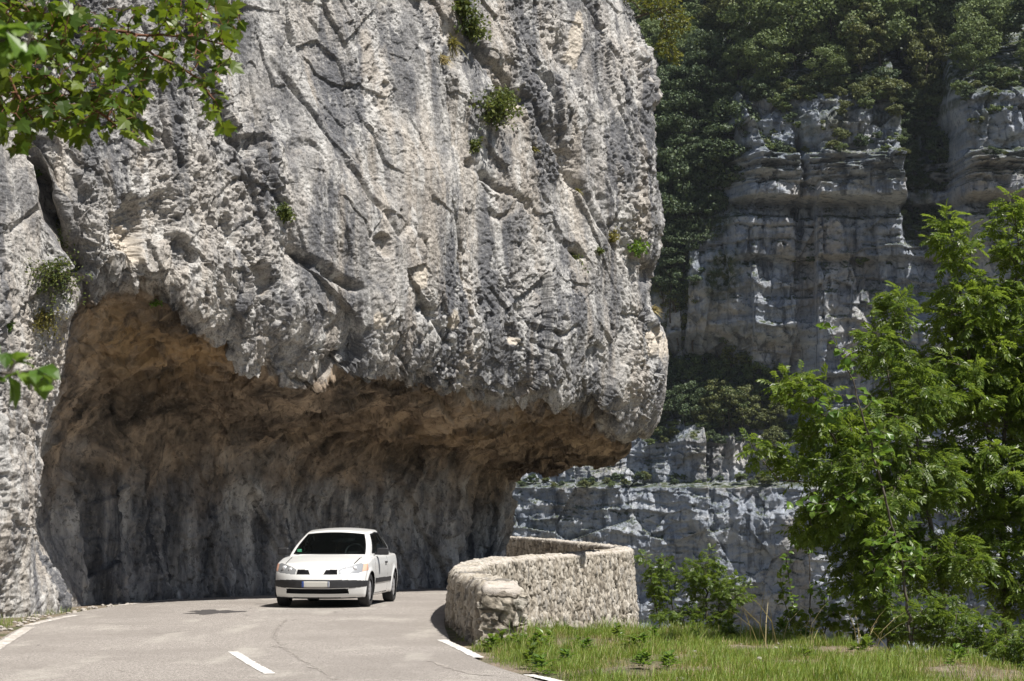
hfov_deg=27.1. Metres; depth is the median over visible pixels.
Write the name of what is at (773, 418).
ledge tree
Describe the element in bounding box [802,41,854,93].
forest tree
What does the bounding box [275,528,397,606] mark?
car
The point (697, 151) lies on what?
forest tree
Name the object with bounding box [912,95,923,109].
cliff shrub
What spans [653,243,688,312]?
gully tree
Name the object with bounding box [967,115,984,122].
cliff shrub
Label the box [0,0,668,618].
cliff
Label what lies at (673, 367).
ledge tree
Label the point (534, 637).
weed
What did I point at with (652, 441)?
cliff shrub
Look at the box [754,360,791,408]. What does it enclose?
ledge tree
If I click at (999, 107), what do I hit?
cliff shrub
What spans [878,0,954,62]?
forest tree
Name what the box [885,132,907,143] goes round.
cliff shrub
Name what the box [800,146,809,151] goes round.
cliff shrub
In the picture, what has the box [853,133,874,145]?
cliff shrub
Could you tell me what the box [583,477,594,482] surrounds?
cliff shrub
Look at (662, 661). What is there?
weed
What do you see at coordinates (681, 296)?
ledge tree
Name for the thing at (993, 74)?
cliff shrub
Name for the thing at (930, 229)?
gully tree
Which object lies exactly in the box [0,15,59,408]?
sapling
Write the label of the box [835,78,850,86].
cliff shrub
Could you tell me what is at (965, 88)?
cliff shrub
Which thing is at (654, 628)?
weed
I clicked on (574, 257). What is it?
rock shrub
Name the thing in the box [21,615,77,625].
road marking
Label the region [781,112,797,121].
cliff shrub
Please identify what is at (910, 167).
gully tree
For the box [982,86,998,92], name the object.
cliff shrub
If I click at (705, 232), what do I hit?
gully tree
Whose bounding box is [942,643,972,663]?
weed
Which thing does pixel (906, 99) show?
cliff shrub
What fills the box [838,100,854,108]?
cliff shrub
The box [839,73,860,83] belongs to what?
cliff shrub
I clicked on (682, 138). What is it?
gully tree
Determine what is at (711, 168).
forest tree
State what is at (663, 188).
gully tree
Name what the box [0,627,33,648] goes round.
road marking
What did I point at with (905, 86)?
cliff shrub
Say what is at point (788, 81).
cliff shrub
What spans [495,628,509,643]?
weed
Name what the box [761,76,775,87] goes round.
cliff shrub
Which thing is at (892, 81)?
cliff shrub
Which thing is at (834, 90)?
cliff shrub
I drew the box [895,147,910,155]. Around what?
cliff shrub
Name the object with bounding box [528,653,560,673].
weed
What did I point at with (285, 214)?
rock shrub
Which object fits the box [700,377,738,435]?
ledge tree
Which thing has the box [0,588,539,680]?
road
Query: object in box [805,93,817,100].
cliff shrub
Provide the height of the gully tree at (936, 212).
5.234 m
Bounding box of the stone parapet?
[444,536,639,645]
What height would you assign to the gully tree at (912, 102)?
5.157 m
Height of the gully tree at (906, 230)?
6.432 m
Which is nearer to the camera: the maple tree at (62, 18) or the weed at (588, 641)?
the maple tree at (62, 18)
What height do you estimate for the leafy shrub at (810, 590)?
3.164 m
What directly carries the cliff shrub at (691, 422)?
on the cliff at (768, 294)
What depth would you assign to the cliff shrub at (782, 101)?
296.60 m
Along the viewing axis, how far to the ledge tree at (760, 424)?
292.28 m
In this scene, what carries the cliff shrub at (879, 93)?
on the cliff at (768, 294)
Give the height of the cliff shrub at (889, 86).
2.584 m
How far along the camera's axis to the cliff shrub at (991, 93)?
284.87 m
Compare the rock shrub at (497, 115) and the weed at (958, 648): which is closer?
the weed at (958, 648)
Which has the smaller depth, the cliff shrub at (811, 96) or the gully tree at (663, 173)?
the cliff shrub at (811, 96)
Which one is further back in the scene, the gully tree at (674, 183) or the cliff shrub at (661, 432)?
the gully tree at (674, 183)
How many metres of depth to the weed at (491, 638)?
26.21 m
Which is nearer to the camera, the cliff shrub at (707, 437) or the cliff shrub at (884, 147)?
the cliff shrub at (884, 147)
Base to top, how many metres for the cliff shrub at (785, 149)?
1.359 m
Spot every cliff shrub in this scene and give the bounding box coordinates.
[524,473,538,482]
[541,477,549,481]
[578,479,590,487]
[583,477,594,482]
[602,477,611,482]
[610,472,623,479]
[620,479,631,484]
[632,471,646,479]
[637,471,651,480]
[644,438,657,444]
[652,426,668,434]
[654,426,668,435]
[655,428,667,435]
[659,435,669,442]
[667,428,679,435]
[668,473,678,479]
[670,478,679,483]
[684,419,696,424]
[690,431,699,437]
[695,420,712,431]
[705,429,715,436]
[705,432,712,441]
[708,420,719,428]
[712,434,728,443]
[714,475,723,480]
[735,472,747,480]
[736,436,743,440]
[744,79,769,95]
[747,478,757,485]
[748,93,762,101]
[750,83,776,97]
[754,473,763,479]
[759,476,772,483]
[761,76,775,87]
[761,431,774,440]
[762,140,776,149]
[763,426,782,434]
[767,92,787,106]
[767,474,780,482]
[768,431,785,442]
[771,139,784,149]
[773,84,785,92]
[774,77,794,85]
[774,100,790,109]
[776,82,794,92]
[776,144,789,152]
[779,104,792,111]
[779,422,787,429]
[781,87,800,100]
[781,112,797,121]
[786,85,809,99]
[786,424,797,431]
[791,121,800,127]
[793,76,808,85]
[796,74,817,84]
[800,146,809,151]
[804,78,820,88]
[805,80,832,93]
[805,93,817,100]
[805,253,814,261]
[817,80,835,92]
[820,120,825,129]
[823,93,832,97]
[825,140,838,148]
[830,126,842,137]
[831,87,839,93]
[833,86,847,95]
[834,142,848,150]
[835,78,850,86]
[835,78,850,87]
[836,108,847,114]
[837,128,852,140]
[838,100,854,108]
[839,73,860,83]
[849,71,870,82]
[849,82,873,99]
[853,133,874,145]
[855,257,869,264]
[856,96,874,108]
[858,76,883,90]
[871,66,901,80]
[871,74,888,83]
[871,88,891,99]
[872,80,900,97]
[872,131,882,137]
[880,144,891,150]
[882,78,902,86]
[884,84,902,95]
[885,104,903,115]
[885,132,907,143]
[889,97,898,102]
[895,109,905,116]
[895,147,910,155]
[897,79,911,94]
[900,96,916,109]
[907,88,923,95]
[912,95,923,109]
[950,80,969,94]
[959,85,976,93]
[960,89,973,100]
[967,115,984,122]
[972,62,999,80]
[972,80,982,87]
[981,78,995,85]
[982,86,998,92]
[982,145,996,153]
[985,104,996,113]
[986,70,1007,83]
[990,72,1015,82]
[990,90,1001,98]
[993,67,1023,84]
[993,148,1002,153]
[994,105,1013,111]
[995,79,1007,88]
[1004,80,1021,88]
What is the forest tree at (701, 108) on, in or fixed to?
on the cliff at (768, 294)
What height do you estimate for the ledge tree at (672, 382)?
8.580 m
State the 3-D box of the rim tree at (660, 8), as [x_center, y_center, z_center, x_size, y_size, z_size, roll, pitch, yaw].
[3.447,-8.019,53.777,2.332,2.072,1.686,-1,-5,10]
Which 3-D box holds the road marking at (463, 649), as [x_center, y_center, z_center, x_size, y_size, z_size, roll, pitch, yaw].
[-0.659,3.859,26.628,0.161,0.001,3.768,1,-5,-9]
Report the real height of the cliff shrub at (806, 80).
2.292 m
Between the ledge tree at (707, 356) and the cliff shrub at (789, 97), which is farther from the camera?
the ledge tree at (707, 356)
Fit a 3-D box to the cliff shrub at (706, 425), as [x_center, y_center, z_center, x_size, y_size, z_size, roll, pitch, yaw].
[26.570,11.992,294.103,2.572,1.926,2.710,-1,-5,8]
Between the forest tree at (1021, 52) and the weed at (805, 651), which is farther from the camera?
the forest tree at (1021, 52)
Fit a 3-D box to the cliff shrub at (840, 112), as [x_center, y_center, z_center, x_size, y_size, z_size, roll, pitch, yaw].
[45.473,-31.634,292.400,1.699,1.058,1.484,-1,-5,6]
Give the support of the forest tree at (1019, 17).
on the cliff at (768, 294)
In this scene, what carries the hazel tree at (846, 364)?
on the ground at (452, 634)
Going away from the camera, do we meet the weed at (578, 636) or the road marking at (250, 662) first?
the road marking at (250, 662)
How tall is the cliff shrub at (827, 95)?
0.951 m
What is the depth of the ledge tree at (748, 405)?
296.19 m
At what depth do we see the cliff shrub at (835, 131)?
292.17 m
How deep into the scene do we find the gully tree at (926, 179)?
294.55 m
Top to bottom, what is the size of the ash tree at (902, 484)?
7.310 m
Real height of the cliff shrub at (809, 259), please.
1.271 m
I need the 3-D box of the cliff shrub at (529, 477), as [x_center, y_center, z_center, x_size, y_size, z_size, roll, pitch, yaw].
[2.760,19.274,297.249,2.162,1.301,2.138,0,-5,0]
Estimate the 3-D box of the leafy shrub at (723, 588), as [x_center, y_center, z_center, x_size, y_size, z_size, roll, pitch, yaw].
[2.668,5.112,31.262,2.050,4.250,1.161,-2,-5,21]
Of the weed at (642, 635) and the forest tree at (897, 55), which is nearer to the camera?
the weed at (642, 635)
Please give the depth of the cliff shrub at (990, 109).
284.69 m
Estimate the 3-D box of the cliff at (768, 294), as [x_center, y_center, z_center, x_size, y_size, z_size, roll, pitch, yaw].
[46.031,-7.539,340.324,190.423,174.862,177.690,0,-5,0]
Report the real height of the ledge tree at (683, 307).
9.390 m
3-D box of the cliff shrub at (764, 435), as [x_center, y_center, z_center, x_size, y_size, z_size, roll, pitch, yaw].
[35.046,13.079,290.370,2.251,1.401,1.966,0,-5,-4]
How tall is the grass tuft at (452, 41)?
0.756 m
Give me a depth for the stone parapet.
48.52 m
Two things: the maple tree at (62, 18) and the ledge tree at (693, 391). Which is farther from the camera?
the ledge tree at (693, 391)
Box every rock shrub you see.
[6,321,14,331]
[24,249,92,317]
[29,306,67,345]
[34,169,41,178]
[53,219,74,248]
[149,299,162,307]
[271,202,296,223]
[451,0,481,19]
[454,11,493,45]
[467,136,482,153]
[469,84,523,130]
[494,83,525,116]
[571,252,590,273]
[595,244,604,255]
[608,226,620,244]
[627,235,650,257]
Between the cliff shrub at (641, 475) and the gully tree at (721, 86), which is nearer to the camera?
the cliff shrub at (641, 475)
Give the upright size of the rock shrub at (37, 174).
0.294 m
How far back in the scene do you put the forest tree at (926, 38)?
300.74 m
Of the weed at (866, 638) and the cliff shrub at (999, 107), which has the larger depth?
the cliff shrub at (999, 107)
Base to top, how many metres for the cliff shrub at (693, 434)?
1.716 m
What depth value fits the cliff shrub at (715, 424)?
294.00 m
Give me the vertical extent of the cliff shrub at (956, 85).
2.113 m
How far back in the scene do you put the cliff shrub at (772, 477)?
286.39 m
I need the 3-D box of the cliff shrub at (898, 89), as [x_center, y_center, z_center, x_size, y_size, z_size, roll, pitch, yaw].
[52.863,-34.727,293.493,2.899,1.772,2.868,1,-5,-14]
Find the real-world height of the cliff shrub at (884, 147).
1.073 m
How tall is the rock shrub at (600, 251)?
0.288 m
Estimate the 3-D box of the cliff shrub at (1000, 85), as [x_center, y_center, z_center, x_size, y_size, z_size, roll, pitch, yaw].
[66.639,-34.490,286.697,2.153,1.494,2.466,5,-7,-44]
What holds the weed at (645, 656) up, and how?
on the ground at (452, 634)
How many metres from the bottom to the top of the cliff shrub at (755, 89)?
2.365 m
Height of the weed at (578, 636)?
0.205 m
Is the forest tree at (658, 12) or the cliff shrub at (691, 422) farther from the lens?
the forest tree at (658, 12)
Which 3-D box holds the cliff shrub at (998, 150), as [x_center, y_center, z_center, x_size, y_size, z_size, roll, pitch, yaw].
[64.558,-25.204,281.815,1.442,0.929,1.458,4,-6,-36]
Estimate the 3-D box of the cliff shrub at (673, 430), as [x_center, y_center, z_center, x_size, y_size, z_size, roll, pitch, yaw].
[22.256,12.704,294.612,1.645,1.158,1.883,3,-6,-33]
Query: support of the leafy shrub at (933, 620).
on the ground at (452, 634)
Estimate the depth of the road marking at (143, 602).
41.48 m
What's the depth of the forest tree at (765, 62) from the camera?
298.69 m
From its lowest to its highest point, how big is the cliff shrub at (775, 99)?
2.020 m
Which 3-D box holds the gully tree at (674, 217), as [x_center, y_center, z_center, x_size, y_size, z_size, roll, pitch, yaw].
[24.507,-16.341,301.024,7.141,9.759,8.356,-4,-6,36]
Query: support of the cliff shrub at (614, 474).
on the cliff at (768, 294)
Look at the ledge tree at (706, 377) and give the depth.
300.25 m
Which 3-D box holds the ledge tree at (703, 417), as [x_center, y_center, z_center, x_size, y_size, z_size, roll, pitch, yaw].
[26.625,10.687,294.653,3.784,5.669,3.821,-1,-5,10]
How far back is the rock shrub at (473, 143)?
46.68 m
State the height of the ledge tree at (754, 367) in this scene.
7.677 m
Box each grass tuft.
[440,53,452,66]
[446,33,469,60]
[651,304,663,318]
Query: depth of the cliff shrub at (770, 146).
294.35 m
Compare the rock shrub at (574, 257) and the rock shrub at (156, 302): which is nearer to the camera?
the rock shrub at (156, 302)
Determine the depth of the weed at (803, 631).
28.14 m
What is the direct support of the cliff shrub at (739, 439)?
on the cliff at (768, 294)
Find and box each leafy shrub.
[633,543,756,630]
[774,567,895,644]
[779,544,829,636]
[858,587,1023,670]
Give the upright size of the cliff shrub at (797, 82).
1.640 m
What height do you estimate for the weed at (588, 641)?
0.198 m
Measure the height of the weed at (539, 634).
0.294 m
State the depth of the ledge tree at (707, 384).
297.96 m
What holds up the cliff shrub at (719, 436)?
on the cliff at (768, 294)
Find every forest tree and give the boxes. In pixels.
[628,0,669,37]
[630,0,674,19]
[639,19,669,68]
[641,32,656,47]
[653,61,699,140]
[654,85,690,170]
[655,9,704,51]
[656,144,704,278]
[657,24,705,66]
[664,0,699,15]
[666,1,724,52]
[672,0,719,26]
[677,29,735,111]
[677,89,713,144]
[679,129,731,192]
[684,136,714,173]
[696,99,770,189]
[697,0,749,42]
[716,0,797,52]
[720,37,752,79]
[741,23,796,98]
[753,0,838,69]
[791,0,874,55]
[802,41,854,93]
[815,3,841,32]
[833,1,891,73]
[852,0,916,66]
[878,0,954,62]
[895,4,919,59]
[903,19,951,93]
[926,0,969,45]
[946,15,1001,79]
[953,0,1013,61]
[968,0,1023,48]
[1000,0,1023,47]
[1013,39,1023,73]
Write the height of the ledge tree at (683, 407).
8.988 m
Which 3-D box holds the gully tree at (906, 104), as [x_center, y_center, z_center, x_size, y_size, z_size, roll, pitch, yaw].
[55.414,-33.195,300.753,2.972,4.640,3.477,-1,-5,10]
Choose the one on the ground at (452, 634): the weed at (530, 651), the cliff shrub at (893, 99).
the weed at (530, 651)
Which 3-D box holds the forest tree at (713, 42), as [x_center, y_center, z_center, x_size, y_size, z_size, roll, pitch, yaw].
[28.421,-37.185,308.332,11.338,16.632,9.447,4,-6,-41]
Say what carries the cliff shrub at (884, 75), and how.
on the cliff at (768, 294)
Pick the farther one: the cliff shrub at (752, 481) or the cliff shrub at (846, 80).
the cliff shrub at (846, 80)
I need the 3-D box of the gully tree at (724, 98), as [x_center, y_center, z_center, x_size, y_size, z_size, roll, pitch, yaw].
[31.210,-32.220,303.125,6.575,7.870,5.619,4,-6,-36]
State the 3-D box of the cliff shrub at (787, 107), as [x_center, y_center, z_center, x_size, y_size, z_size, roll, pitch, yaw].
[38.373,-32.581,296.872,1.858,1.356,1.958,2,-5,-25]
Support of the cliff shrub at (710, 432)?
on the cliff at (768, 294)
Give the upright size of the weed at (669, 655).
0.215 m
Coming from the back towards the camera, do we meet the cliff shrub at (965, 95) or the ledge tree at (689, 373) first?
the ledge tree at (689, 373)
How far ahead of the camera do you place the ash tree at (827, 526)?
27.73 m
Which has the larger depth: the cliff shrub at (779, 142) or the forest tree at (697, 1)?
the forest tree at (697, 1)
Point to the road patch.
(208, 611)
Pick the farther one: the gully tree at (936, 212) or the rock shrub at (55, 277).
the gully tree at (936, 212)
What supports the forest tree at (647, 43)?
on the cliff at (768, 294)
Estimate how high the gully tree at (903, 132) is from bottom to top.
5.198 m
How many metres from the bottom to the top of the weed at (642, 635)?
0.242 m
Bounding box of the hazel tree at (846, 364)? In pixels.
[785,322,929,651]
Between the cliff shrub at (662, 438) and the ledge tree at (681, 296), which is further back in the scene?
the ledge tree at (681, 296)
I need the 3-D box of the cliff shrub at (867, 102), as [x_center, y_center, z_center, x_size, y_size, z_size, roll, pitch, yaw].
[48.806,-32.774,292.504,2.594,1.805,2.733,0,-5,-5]
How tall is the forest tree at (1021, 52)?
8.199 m
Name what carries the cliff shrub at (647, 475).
on the cliff at (768, 294)
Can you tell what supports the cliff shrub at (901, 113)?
on the cliff at (768, 294)
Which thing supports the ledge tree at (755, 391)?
on the cliff at (768, 294)
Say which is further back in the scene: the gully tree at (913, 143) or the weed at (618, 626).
the gully tree at (913, 143)
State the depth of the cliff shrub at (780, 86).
298.50 m
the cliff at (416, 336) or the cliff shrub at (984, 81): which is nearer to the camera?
the cliff at (416, 336)
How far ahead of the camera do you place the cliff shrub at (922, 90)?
301.87 m
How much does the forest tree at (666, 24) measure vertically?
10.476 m
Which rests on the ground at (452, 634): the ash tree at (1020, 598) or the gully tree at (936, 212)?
the ash tree at (1020, 598)
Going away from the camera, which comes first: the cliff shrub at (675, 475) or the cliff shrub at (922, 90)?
the cliff shrub at (675, 475)
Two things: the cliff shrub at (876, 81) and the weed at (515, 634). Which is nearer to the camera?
the weed at (515, 634)
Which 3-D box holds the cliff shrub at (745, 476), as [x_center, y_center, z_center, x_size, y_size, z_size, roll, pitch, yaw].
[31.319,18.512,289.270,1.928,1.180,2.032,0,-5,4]
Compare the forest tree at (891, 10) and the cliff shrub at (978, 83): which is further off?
the forest tree at (891, 10)
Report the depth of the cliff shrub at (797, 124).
295.56 m
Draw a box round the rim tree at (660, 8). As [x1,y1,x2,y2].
[623,0,692,66]
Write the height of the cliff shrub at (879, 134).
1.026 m
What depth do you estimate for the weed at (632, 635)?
26.46 m
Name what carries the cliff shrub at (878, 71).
on the cliff at (768, 294)
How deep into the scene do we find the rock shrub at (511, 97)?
47.76 m
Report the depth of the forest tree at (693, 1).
334.40 m
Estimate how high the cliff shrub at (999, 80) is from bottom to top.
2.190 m
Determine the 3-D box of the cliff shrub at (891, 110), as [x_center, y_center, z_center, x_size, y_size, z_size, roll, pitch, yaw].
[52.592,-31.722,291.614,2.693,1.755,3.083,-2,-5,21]
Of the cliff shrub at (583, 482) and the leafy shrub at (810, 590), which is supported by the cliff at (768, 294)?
the cliff shrub at (583, 482)
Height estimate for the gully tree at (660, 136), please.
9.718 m
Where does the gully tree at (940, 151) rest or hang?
on the cliff at (768, 294)
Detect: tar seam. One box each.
[271,619,336,680]
[425,660,502,676]
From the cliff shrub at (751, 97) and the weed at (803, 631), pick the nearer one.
the weed at (803, 631)
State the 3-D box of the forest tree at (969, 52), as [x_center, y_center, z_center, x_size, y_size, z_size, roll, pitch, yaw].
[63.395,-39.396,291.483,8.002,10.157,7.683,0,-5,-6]
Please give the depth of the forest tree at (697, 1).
345.87 m
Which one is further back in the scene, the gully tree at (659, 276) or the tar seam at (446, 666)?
the gully tree at (659, 276)
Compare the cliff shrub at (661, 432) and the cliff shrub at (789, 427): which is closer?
the cliff shrub at (789, 427)
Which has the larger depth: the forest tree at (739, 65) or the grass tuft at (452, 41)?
the forest tree at (739, 65)
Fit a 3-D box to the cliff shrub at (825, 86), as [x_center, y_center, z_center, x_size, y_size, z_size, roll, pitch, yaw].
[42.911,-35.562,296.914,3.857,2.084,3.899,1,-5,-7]
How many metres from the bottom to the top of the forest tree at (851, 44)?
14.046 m
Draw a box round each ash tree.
[733,359,901,650]
[808,280,1001,649]
[892,186,1023,642]
[985,266,1023,638]
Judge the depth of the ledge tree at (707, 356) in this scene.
302.18 m
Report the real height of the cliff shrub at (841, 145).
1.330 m
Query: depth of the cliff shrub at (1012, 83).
285.50 m
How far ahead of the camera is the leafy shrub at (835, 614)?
29.94 m
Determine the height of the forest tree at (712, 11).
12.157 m
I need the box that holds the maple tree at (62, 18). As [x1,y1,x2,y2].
[0,0,248,158]
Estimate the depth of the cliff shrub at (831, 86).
296.51 m
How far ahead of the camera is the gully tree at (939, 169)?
293.94 m
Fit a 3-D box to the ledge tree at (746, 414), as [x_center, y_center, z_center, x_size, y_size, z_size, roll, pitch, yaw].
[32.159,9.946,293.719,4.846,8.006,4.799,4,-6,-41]
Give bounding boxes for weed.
[479,633,501,649]
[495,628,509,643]
[504,633,524,645]
[522,642,545,666]
[525,635,537,647]
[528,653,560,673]
[532,627,552,644]
[536,637,550,646]
[545,629,556,639]
[556,648,579,661]
[572,635,586,647]
[577,637,596,648]
[609,622,626,638]
[621,632,640,644]
[629,651,644,665]
[632,631,649,646]
[632,648,657,666]
[646,624,659,637]
[658,649,680,667]
[659,652,673,666]
[689,628,700,638]
[719,619,727,635]
[720,617,739,637]
[768,617,792,638]
[795,628,810,640]
[800,647,814,655]
[848,640,856,651]
[851,632,878,652]
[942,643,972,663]
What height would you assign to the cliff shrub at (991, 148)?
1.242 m
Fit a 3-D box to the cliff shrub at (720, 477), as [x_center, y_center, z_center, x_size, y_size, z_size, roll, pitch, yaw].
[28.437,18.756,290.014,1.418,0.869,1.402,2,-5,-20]
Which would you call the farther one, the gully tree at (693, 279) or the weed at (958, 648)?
the gully tree at (693, 279)
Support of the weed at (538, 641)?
on the ground at (452, 634)
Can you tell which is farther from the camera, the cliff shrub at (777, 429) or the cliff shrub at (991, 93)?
the cliff shrub at (777, 429)
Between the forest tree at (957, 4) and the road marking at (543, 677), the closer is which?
the road marking at (543, 677)
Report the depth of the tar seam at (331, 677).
25.33 m
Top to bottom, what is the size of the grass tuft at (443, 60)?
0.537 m
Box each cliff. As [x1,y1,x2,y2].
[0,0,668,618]
[512,0,1023,665]
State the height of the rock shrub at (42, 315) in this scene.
0.730 m
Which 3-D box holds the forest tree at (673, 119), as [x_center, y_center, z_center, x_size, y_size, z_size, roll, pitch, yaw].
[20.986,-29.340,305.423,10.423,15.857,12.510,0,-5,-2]
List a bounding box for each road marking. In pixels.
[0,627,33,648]
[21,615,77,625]
[114,599,176,605]
[229,652,276,673]
[438,640,483,656]
[524,674,561,680]
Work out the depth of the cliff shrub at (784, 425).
292.17 m
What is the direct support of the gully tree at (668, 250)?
on the cliff at (768, 294)
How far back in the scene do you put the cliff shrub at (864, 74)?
296.42 m
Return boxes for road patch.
[185,609,246,614]
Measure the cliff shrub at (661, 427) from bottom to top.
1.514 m
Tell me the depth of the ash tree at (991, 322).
30.30 m
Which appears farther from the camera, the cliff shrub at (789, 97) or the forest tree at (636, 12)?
the forest tree at (636, 12)
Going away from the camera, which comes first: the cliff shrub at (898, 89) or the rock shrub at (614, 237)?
the rock shrub at (614, 237)
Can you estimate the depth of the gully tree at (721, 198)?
298.43 m
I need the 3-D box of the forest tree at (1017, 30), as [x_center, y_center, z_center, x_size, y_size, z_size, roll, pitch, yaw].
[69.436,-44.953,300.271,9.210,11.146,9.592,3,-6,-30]
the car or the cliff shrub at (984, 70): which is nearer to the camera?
the car
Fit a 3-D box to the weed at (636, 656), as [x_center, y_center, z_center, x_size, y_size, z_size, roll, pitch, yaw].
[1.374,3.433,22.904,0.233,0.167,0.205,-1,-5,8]
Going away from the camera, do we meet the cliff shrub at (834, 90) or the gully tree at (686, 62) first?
the cliff shrub at (834, 90)
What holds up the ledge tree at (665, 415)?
on the cliff at (768, 294)
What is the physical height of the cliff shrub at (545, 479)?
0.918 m
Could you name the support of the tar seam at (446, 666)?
on the road
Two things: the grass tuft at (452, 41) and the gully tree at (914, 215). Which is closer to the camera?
the grass tuft at (452, 41)
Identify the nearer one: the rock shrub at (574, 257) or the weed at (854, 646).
the weed at (854, 646)
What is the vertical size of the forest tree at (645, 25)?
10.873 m
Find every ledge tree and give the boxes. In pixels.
[652,270,686,322]
[660,388,679,426]
[662,369,683,412]
[663,300,687,345]
[663,380,707,423]
[666,281,687,320]
[667,355,701,383]
[671,352,707,391]
[676,306,693,351]
[684,290,698,303]
[685,382,705,411]
[690,353,716,363]
[690,398,716,424]
[698,381,718,406]
[699,361,726,389]
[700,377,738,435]
[706,382,750,431]
[719,341,748,381]
[725,384,762,440]
[730,365,755,387]
[740,350,751,368]
[742,355,775,402]
[745,391,756,407]
[749,375,777,408]
[752,408,772,429]
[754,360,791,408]
[757,374,795,414]
[765,401,787,427]
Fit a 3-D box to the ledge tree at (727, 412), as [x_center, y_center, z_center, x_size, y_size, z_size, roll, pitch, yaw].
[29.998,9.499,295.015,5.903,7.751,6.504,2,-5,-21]
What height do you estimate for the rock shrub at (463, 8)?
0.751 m
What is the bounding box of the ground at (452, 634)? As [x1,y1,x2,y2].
[0,588,1022,680]
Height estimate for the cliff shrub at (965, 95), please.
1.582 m
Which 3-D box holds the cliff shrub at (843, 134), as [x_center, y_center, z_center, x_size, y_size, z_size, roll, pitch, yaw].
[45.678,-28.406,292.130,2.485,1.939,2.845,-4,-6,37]
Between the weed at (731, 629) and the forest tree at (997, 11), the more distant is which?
the forest tree at (997, 11)
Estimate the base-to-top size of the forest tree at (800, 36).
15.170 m
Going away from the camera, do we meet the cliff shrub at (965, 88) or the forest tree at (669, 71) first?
the cliff shrub at (965, 88)
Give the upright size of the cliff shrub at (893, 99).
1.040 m
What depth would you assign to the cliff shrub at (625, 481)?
292.37 m
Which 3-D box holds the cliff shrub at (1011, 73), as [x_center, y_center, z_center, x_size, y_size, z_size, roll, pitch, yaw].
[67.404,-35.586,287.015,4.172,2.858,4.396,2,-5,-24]
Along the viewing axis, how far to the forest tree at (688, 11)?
318.07 m
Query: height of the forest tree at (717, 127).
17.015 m
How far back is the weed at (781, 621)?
28.34 m
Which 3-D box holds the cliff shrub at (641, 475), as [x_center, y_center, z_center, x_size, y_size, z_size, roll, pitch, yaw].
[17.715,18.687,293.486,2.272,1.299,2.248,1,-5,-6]
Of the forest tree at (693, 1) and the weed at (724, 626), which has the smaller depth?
the weed at (724, 626)
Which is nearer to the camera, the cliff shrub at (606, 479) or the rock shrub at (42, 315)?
the rock shrub at (42, 315)
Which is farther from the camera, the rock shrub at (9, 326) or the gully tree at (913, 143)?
the gully tree at (913, 143)
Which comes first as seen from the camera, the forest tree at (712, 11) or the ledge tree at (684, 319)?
the ledge tree at (684, 319)
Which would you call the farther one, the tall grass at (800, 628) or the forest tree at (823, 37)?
the forest tree at (823, 37)
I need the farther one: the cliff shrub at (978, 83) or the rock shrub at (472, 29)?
the cliff shrub at (978, 83)
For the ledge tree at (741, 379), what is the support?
on the cliff at (768, 294)
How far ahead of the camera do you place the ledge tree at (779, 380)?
294.52 m
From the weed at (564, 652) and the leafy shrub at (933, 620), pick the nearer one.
the weed at (564, 652)
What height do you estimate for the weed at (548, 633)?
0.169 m
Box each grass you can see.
[0,606,69,626]
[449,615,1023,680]
[738,590,904,650]
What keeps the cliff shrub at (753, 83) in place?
on the cliff at (768, 294)
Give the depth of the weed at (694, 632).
28.04 m
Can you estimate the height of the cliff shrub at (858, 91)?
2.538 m
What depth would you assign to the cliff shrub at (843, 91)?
295.37 m
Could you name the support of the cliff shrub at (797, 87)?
on the cliff at (768, 294)
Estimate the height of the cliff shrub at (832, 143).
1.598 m
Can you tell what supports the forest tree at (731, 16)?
on the cliff at (768, 294)
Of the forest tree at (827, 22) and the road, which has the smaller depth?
the road
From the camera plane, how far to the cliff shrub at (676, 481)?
290.29 m
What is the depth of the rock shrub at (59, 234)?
37.08 m
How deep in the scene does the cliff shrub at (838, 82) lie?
296.58 m
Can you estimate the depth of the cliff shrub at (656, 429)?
294.76 m
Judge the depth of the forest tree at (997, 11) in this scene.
294.74 m
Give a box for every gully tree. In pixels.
[651,264,678,302]
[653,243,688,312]
[654,111,675,145]
[656,157,674,192]
[657,119,708,175]
[658,181,691,225]
[659,145,704,195]
[660,222,704,281]
[664,190,703,246]
[668,55,714,99]
[681,218,720,255]
[681,262,719,286]
[692,181,728,227]
[702,69,739,99]
[707,86,740,138]
[894,92,912,117]
[900,121,908,145]
[900,209,918,239]
[901,107,927,139]
[901,133,927,159]
[903,158,919,186]
[903,206,927,223]
[904,90,928,125]
[909,166,936,189]
[911,212,948,240]
[924,129,949,171]
[927,206,948,219]
[928,165,948,191]
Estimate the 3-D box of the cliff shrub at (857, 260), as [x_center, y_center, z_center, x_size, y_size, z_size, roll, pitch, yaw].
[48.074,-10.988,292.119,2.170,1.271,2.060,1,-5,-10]
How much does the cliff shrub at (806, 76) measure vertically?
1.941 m
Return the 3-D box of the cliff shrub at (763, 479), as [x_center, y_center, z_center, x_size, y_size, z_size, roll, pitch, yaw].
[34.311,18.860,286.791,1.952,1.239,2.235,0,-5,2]
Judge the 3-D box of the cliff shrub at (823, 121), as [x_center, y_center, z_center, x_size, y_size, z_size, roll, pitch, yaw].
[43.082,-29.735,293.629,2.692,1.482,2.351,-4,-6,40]
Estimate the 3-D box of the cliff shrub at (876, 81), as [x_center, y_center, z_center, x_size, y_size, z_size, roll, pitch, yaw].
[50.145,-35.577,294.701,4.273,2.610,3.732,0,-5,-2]

